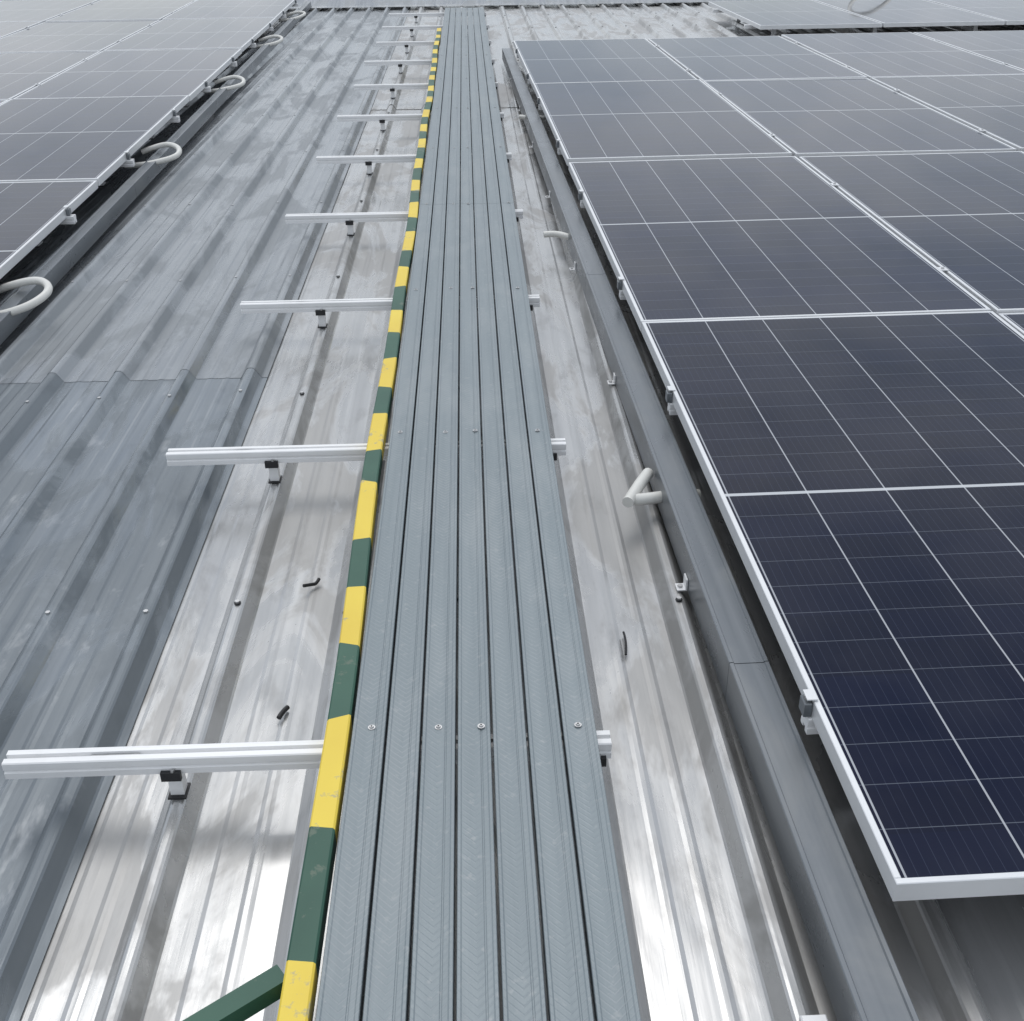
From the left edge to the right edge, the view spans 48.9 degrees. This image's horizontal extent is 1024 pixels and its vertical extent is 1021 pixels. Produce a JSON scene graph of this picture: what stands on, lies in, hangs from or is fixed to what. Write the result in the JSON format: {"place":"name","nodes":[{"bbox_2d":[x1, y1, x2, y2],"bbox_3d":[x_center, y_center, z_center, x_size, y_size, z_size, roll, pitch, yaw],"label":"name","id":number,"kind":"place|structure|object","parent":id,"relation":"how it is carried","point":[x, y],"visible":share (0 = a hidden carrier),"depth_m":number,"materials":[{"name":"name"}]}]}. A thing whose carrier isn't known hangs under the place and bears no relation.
{"place":"outdoors","nodes":[
{"label":"outdoors","id":0,"kind":"place"},
{"bbox_2d":[0,7,409,383],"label":"metal roof panel","id":1,"kind":"object","parent":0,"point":[100,318],"visible":0.66,"depth_m":5.18,"materials":[{"name":"grey metal"}]},
{"bbox_2d":[0,1,310,344],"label":"cable tray","id":2,"kind":"object","parent":1,"relation":"on","point":[57,265],"visible":0.87,"depth_m":5.35,"materials":[{"name":"metal"}]},
{"bbox_2d":[0,277,52,315],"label":"conduit pipe","id":3,"kind":"object","parent":2,"relation":"on","point":[43,295],"visible":0.98,"depth_m":4.08,"materials":[{"name":"white plastic"}]},
{"bbox_2d":[124,142,181,167],"bbox_3d":[-1.949,-1.951,6.162,0.291,0.087,0.282,-2,30,-3],"label":"conduit pipe","id":4,"kind":"object","parent":2,"relation":"on","point":[176,155],"visible":0.9,"depth_m":6.12,"materials":[{"name":"white plastic"}]},
{"bbox_2d":[203,75,245,92],"bbox_3d":[-2.090,-3.122,8.229,0.292,0.087,0.283,-2,30,-3],"label":"conduit pipe","id":5,"kind":"object","parent":2,"relation":"on","point":[235,86],"visible":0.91,"depth_m":8.21,"materials":[{"name":"white plastic"}]},
{"bbox_2d":[256,35,283,47],"bbox_3d":[-2.235,-4.300,10.308,0.286,0.087,0.272,-2,30,-3],"label":"conduit pipe","id":6,"kind":"object","parent":2,"relation":"on","point":[281,38],"visible":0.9,"depth_m":10.32,"materials":[{"name":"white plastic"}]},
{"bbox_2d":[279,11,305,21],"bbox_3d":[-2.361,-5.333,12.131,0.283,0.087,0.269,-2,30,-3],"label":"conduit pipe","id":7,"kind":"object","parent":2,"relation":"on","point":[303,13],"visible":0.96,"depth_m":12.10,"materials":[{"name":"white plastic"}]},
{"bbox_2d":[19,104,1023,1020],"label":"roof sheet","id":8,"kind":"object","parent":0,"point":[177,910],"visible":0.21,"depth_m":2.18,"materials":[{"name":"silver metal"}]},
{"bbox_2d":[276,705,289,719],"bbox_3d":[-0.451,0.397,2.214,0.010,0.011,0.036,10,31,18],"label":"cable offcut","id":9,"kind":"object","parent":8,"relation":"on","point":[284,710],"visible":1,"depth_m":2.21,"materials":[{"name":"black rubber"}]},
{"bbox_2d":[2,730,611,799],"bbox_3d":[-0.349,0.452,1.968,1.044,0.095,0.048,-2,30,-2],"label":"walkway support rail","id":10,"kind":"object","parent":8,"relation":"on","point":[171,765],"visible":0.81,"depth_m":1.94,"materials":[{"name":"metal"}]},
{"bbox_2d":[315,7,640,1020],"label":"roof walkway","id":11,"kind":"structure","parent":10,"relation":"on","point":[453,465],"depth_m":2.03,"materials":[{"name":"grey metal"}]},
{"bbox_2d":[183,28,440,1020],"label":"striped safety bar","id":12,"kind":"object","parent":11,"relation":"attached to","point":[293,988],"visible":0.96,"depth_m":1.90,"materials":[{"name":"yellow paint"}]},
{"bbox_2d":[302,578,320,586],"bbox_3d":[-0.463,0.168,2.604,0.011,0.019,0.053,19,35,30],"label":"cable offcut","id":13,"kind":"object","parent":8,"relation":"on","point":[316,582],"visible":1,"depth_m":2.60,"materials":[{"name":"black plastic"}]},
{"bbox_2d":[166,438,565,483],"bbox_3d":[-0.381,-0.127,2.989,1.049,0.095,0.048,-2,30,-2],"label":"walkway support rail","id":14,"kind":"object","parent":8,"relation":"on","point":[271,457],"visible":0.7,"depth_m":2.96,"materials":[{"name":"metal"}]},
{"bbox_2d":[25,12,719,613],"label":"roof screws","id":15,"kind":"object","parent":8,"relation":"attached to","point":[679,598],"visible":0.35,"depth_m":3.50,"materials":[{"name":"grey metal"}]},
{"bbox_2d":[240,295,539,327],"bbox_3d":[-0.430,-0.705,4.009,1.057,0.095,0.048,-2,30,-2],"label":"walkway support rail","id":16,"kind":"object","parent":8,"relation":"on","point":[320,307],"visible":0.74,"depth_m":3.98,"materials":[{"name":"metal"}]},
{"bbox_2d":[285,209,522,235],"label":"walkway support rail","id":17,"kind":"object","parent":8,"relation":"on","point":[348,219],"visible":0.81,"depth_m":5.00,"materials":[{"name":"metal"}]},
{"bbox_2d":[316,153,511,174],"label":"walkway support rail","id":18,"kind":"object","parent":8,"relation":"on","point":[368,160],"visible":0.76,"depth_m":6.02,"materials":[{"name":"metal"}]},
{"bbox_2d":[337,112,503,130],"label":"walkway support rail","id":19,"kind":"object","parent":8,"relation":"on","point":[381,118],"visible":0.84,"depth_m":7.04,"materials":[{"name":"metal"}]},
{"bbox_2d":[622,631,626,654],"bbox_3d":[0.241,0.283,2.402,0.010,0.007,0.081,-2,30,-2],"label":"cable offcut","id":20,"kind":"object","parent":8,"relation":"on","point":[625,639],"visible":1,"depth_m":2.40,"materials":[{"name":"black rubber"}]},
{"bbox_2d":[665,386,677,414],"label":"panel mounting rail","id":21,"kind":"object","parent":8,"relation":"on","point":[670,407],"visible":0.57,"depth_m":3.10,"materials":[{"name":"metal"}]},
{"bbox_2d":[641,311,1023,900],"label":"solar panel","id":22,"kind":"object","parent":21,"relation":"on","point":[864,475],"visible":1,"depth_m":2.40,"materials":[{"name":"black glass"}]},
{"bbox_2d":[578,183,838,207],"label":"panel mounting rail","id":23,"kind":"object","parent":8,"relation":"on","point":[582,205],"visible":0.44,"depth_m":5.04,"materials":[{"name":"metal"}]},
{"bbox_2d":[569,156,990,330],"bbox_3d":[0.911,-1.167,4.593,1.134,0.038,2.278,-2,30,-2],"label":"solar panel","id":24,"kind":"object","parent":23,"relation":"on","point":[735,238],"visible":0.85,"depth_m":4.27,"materials":[{"name":"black glass"}]},
{"bbox_2d":[799,151,1023,314],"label":"solar panel","id":25,"kind":"object","parent":23,"relation":"on","point":[959,217],"visible":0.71,"depth_m":4.75,"materials":[{"name":"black glass"}]},
{"bbox_2d":[502,48,919,1020],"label":"cable tray","id":26,"kind":"object","parent":8,"relation":"on","point":[858,966],"visible":0.99,"depth_m":2.09,"materials":[{"name":"metal"}]},
{"bbox_2d":[519,115,544,119],"bbox_3d":[0.125,-2.502,7.159,0.190,0.037,0.043,16,33,26],"label":"conduit pipe","id":27,"kind":"object","parent":26,"relation":"attached to","point":[542,117],"visible":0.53,"depth_m":7.14,"materials":[{"name":"white plastic"}]},
{"bbox_2d":[543,231,567,239],"bbox_3d":[0.236,-1.172,4.827,0.224,0.042,0.041,13,32,23],"label":"conduit pipe","id":28,"kind":"object","parent":26,"relation":"attached to","point":[560,234],"visible":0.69,"depth_m":4.84,"materials":[{"name":"white plastic"}]},
{"bbox_2d":[622,468,653,507],"bbox_3d":[0.319,-0.060,2.837,0.030,0.033,0.169,11,32,20],"label":"conduit pipe","id":29,"kind":"object","parent":26,"relation":"attached to","point":[642,480],"visible":0.99,"depth_m":2.81,"materials":[{"name":"white plastic"}]},
{"bbox_2d":[634,489,700,504],"bbox_3d":[0.377,-0.034,2.814,0.201,0.049,0.036,-8,30,-13],"label":"conduit pipe","id":30,"kind":"object","parent":26,"relation":"attached to","point":[648,498],"visible":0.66,"depth_m":2.79,"materials":[{"name":"white plastic"}]},
{"bbox_2d":[537,89,900,109],"bbox_3d":[3.018,-2.647,7.277,5.723,0.174,0.060,-2,30,-3],"label":"panel mounting rail","id":31,"kind":"object","parent":8,"relation":"on","point":[538,102],"visible":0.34,"depth_m":7.12,"materials":[{"name":"metal"}]},
{"bbox_2d":[533,79,791,165],"bbox_3d":[0.775,-2.322,6.621,1.134,0.035,2.278,-2,30,-3],"label":"solar panel","id":32,"kind":"object","parent":31,"relation":"on","point":[641,120],"visible":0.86,"depth_m":6.35,"materials":[{"name":"blue glass"}]},
{"bbox_2d":[703,78,1016,158],"bbox_3d":[1.928,-2.359,6.676,1.134,0.038,2.278,-2,30,-3],"label":"solar panel","id":33,"kind":"object","parent":31,"relation":"on","point":[797,118],"visible":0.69,"depth_m":6.41,"materials":[{"name":"blue glass"}]},
{"bbox_2d":[870,74,1023,151],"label":"solar panel","id":34,"kind":"object","parent":31,"relation":"on","point":[993,105],"visible":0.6,"depth_m":6.96,"materials":[{"name":"blue glass"}]},
{"bbox_2d":[556,129,986,154],"bbox_3d":[3.092,-2.007,6.148,5.723,0.174,0.060,-2,30,-3],"label":"panel mounting rail","id":35,"kind":"object","parent":8,"relation":"on","point":[558,148],"visible":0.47,"depth_m":6.00,"materials":[{"name":"metal"}]},
{"bbox_2d":[617,267,948,299],"bbox_3d":[3.228,-0.850,4.107,5.723,0.174,0.060,-2,30,-3],"label":"panel mounting rail","id":36,"kind":"object","parent":8,"relation":"on","point":[619,288],"visible":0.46,"depth_m":3.95,"materials":[{"name":"metal"}]},
{"bbox_2d":[799,689,818,734],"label":"panel mounting rail","id":37,"kind":"object","parent":8,"relation":"on","point":[805,702],"visible":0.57,"depth_m":1.95,"materials":[{"name":"metal"}]},
{"bbox_2d":[998,313,1023,335],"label":"solar panel","id":38,"kind":"object","parent":37,"relation":"on","point":[1015,321],"visible":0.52,"depth_m":3.57,"materials":[{"name":"blue glass"}]},
{"bbox_2d":[799,1014,827,1020],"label":"mounting bracket","id":39,"kind":"object","parent":8,"relation":"on","point":[823,1017],"visible":1,"depth_m":1.56,"materials":[{"name":"metal"}]},
{"bbox_2d":[371,2,1023,109],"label":"roof sheet","id":40,"kind":"object","parent":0,"point":[602,21],"visible":0.31,"depth_m":11.64,"materials":[{"name":"silver metal"}]},
{"bbox_2d":[354,82,497,98],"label":"walkway support rail","id":41,"kind":"object","parent":40,"relation":"on","point":[392,88],"visible":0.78,"depth_m":8.06,"materials":[{"name":"metal"}]},
{"bbox_2d":[364,59,494,72],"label":"walkway support rail","id":42,"kind":"object","parent":40,"relation":"on","point":[399,63],"visible":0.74,"depth_m":9.08,"materials":[{"name":"metal"}]},
{"bbox_2d":[376,40,490,52],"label":"walkway support rail","id":43,"kind":"object","parent":40,"relation":"on","point":[406,44],"visible":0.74,"depth_m":10.10,"materials":[{"name":"metal"}]},
{"bbox_2d":[382,25,488,36],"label":"walkway support rail","id":44,"kind":"object","parent":40,"relation":"on","point":[412,28],"visible":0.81,"depth_m":11.12,"materials":[{"name":"metal"}]},
{"bbox_2d":[389,12,485,22],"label":"walkway support rail","id":45,"kind":"object","parent":40,"relation":"on","point":[415,15],"visible":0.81,"depth_m":12.14,"materials":[{"name":"metal"}]},
{"bbox_2d":[712,9,740,21],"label":"panel mounting rail","id":46,"kind":"object","parent":40,"relation":"on","point":[719,11],"visible":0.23,"depth_m":11.88,"materials":[{"name":"metal"}]},
{"bbox_2d":[708,0,881,29],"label":"solar panel","id":47,"kind":"object","parent":46,"relation":"on","point":[786,14],"visible":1,"depth_m":11.04,"materials":[{"name":"blue glass"}]},
{"bbox_2d":[813,0,1004,26],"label":"solar panel","id":48,"kind":"object","parent":46,"relation":"on","point":[903,13],"visible":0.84,"depth_m":11.03,"materials":[{"name":"blue glass"}]},
{"bbox_2d":[515,39,937,57],"bbox_3d":[2.885,-3.779,9.275,5.723,0.174,0.060,-2,30,-3],"label":"panel mounting rail","id":49,"kind":"object","parent":40,"relation":"on","point":[517,56],"visible":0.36,"depth_m":9.14,"materials":[{"name":"metal"}]},
{"bbox_2d":[513,38,695,87],"bbox_3d":[0.644,-3.443,8.614,1.134,0.035,2.278,-2,30,-3],"label":"solar panel","id":50,"kind":"object","parent":49,"relation":"attached to","point":[582,60],"visible":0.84,"depth_m":8.47,"materials":[{"name":"blue glass"}]},
{"bbox_2d":[781,32,1023,78],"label":"solar panel","id":51,"kind":"object","parent":49,"relation":"on","point":[895,54],"visible":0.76,"depth_m":8.54,"materials":[{"name":"blue glass"}]},
{"bbox_2d":[913,30,1023,70],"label":"solar panel","id":52,"kind":"object","parent":49,"relation":"on","point":[1003,46],"visible":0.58,"depth_m":9.11,"materials":[{"name":"blue glass"}]},
{"bbox_2d":[526,62,1007,83],"bbox_3d":[2.960,-3.139,8.146,5.723,0.174,0.060,-2,30,-3],"label":"panel mounting rail","id":53,"kind":"object","parent":40,"relation":"on","point":[527,76],"visible":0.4,"depth_m":7.99,"materials":[{"name":"metal"}]},
{"bbox_2d":[648,36,866,80],"bbox_3d":[1.796,-3.486,8.665,1.134,0.038,2.278,-2,30,-3],"label":"solar panel","id":54,"kind":"object","parent":53,"relation":"on","point":[742,58],"visible":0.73,"depth_m":8.47,"materials":[{"name":"blue glass"}]},
{"bbox_2d":[744,24,977,35],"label":"panel mounting rail","id":55,"kind":"object","parent":40,"relation":"on","point":[773,31],"visible":0.16,"depth_m":10.69,"materials":[{"name":"metal"}]},
{"bbox_2d":[926,0,1023,24],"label":"solar panel","id":56,"kind":"object","parent":55,"relation":"on","point":[1009,12],"visible":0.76,"depth_m":11.39,"materials":[{"name":"blue glass"}]},
{"bbox_3d":[-6.139,-2.045,6.622,7.220,0.035,20.000,-2,30,-2],"label":"roof sheet","id":57,"kind":"object","parent":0,"visible":0},
{"bbox_2d":[34,205,76,247],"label":"panel mounting rail","id":58,"kind":"object","parent":57,"relation":"on","point":[70,218],"visible":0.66,"depth_m":4.89,"materials":[{"name":"metal"}]},
{"bbox_2d":[98,151,134,186],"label":"panel mounting rail","id":59,"kind":"object","parent":57,"relation":"on","point":[129,162],"visible":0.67,"depth_m":5.85,"materials":[{"name":"metal"}]},
{"bbox_2d":[34,80,210,106],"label":"panel mounting rail","id":60,"kind":"object","parent":57,"relation":"on","point":[207,88],"visible":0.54,"depth_m":7.84,"materials":[{"name":"metal"}]},
{"bbox_2d":[0,51,99,99],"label":"solar panel","id":61,"kind":"object","parent":60,"relation":"attached to","point":[21,73],"visible":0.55,"depth_m":8.51,"materials":[{"name":"blue glass"}]},
{"bbox_2d":[14,49,241,100],"bbox_3d":[-2.738,-3.231,8.312,1.134,0.035,2.278,-2,30,-3],"label":"solar panel","id":62,"kind":"object","parent":60,"relation":"attached to","point":[126,73],"visible":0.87,"depth_m":8.14,"materials":[{"name":"blue glass"}]},
{"bbox_2d":[26,22,273,41],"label":"panel mounting rail","id":63,"kind":"object","parent":57,"relation":"on","point":[270,29],"visible":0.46,"depth_m":10.88,"materials":[{"name":"metal"}]},
{"bbox_2d":[0,21,42,37],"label":"solar panel","id":64,"kind":"object","parent":63,"relation":"on","point":[8,28],"visible":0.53,"depth_m":10.85,"materials":[{"name":"black glass"}]},
{"bbox_2d":[82,56,236,79],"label":"panel mounting rail","id":65,"kind":"object","parent":57,"relation":"on","point":[233,63],"visible":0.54,"depth_m":8.89,"materials":[{"name":"metal"}]},
{"bbox_2d":[149,109,179,139],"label":"panel mounting rail","id":66,"kind":"object","parent":57,"relation":"on","point":[175,118],"visible":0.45,"depth_m":6.89,"materials":[{"name":"metal"}]},
{"bbox_2d":[0,95,188,185],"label":"solar panel","id":67,"kind":"object","parent":66,"relation":"attached to","point":[71,139],"visible":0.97,"depth_m":6.29,"materials":[{"name":"black glass"}]},
{"bbox_2d":[58,10,286,17],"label":"panel mounting rail","id":68,"kind":"object","parent":57,"relation":"on","point":[283,15],"visible":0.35,"depth_m":11.83,"materials":[{"name":"metal"}]},
{"bbox_2d":[45,0,195,21],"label":"solar panel","id":69,"kind":"object","parent":68,"relation":"on","point":[115,10],"visible":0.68,"depth_m":12.01,"materials":[{"name":"black glass"}]},
{"bbox_2d":[118,38,255,59],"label":"panel mounting rail","id":70,"kind":"object","parent":57,"relation":"on","point":[253,45],"visible":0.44,"depth_m":9.84,"materials":[{"name":"metal"}]},
{"bbox_2d":[0,20,159,52],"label":"solar panel","id":71,"kind":"object","parent":70,"relation":"on","point":[84,36],"visible":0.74,"depth_m":10.16,"materials":[{"name":"black glass"}]},
{"bbox_2d":[103,18,275,51],"bbox_3d":[-2.873,-4.363,10.306,1.134,0.036,2.278,-2,29,-3],"label":"solar panel","id":72,"kind":"object","parent":70,"relation":"attached to","point":[228,33],"visible":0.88,"depth_m":10.14,"materials":[{"name":"black glass"}]},
{"bbox_2d":[90,0,297,6],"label":"panel mounting rail","id":73,"kind":"object","parent":57,"relation":"on","point":[295,4],"visible":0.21,"depth_m":12.88,"materials":[{"name":"metal"}]},
{"bbox_2d":[0,0,99,21],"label":"solar panel","id":74,"kind":"object","parent":73,"relation":"on","point":[26,10],"visible":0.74,"depth_m":12.27,"materials":[{"name":"black glass"}]},
{"bbox_2d":[162,0,297,20],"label":"solar panel","id":75,"kind":"object","parent":73,"relation":"attached to","point":[211,9],"visible":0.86,"depth_m":11.99,"materials":[{"name":"black glass"}]},
{"bbox_2d":[290,0,764,7],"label":"ridge flashing","id":76,"kind":"object","parent":57,"relation":"on","point":[357,3],"visible":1,"depth_m":13.72,"materials":[{"name":"grey metal"}]},
{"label":"walls","id":77,"kind":"object","parent":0,"visible":0},
{"bbox_2d":[0,368,269,1020],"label":"roof sheet skylight","id":78,"kind":"object","parent":77,"relation":"on","point":[107,513],"visible":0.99,"depth_m":2.66},
{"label":"panel mounting rail","id":79,"kind":"object","parent":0,"visible":0},
{"bbox_2d":[0,180,97,278],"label":"solar panel","id":80,"kind":"object","parent":79,"relation":"attached to","point":[32,215],"visible":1,"depth_m":4.86,"materials":[{"name":"black glass"}]}
]}

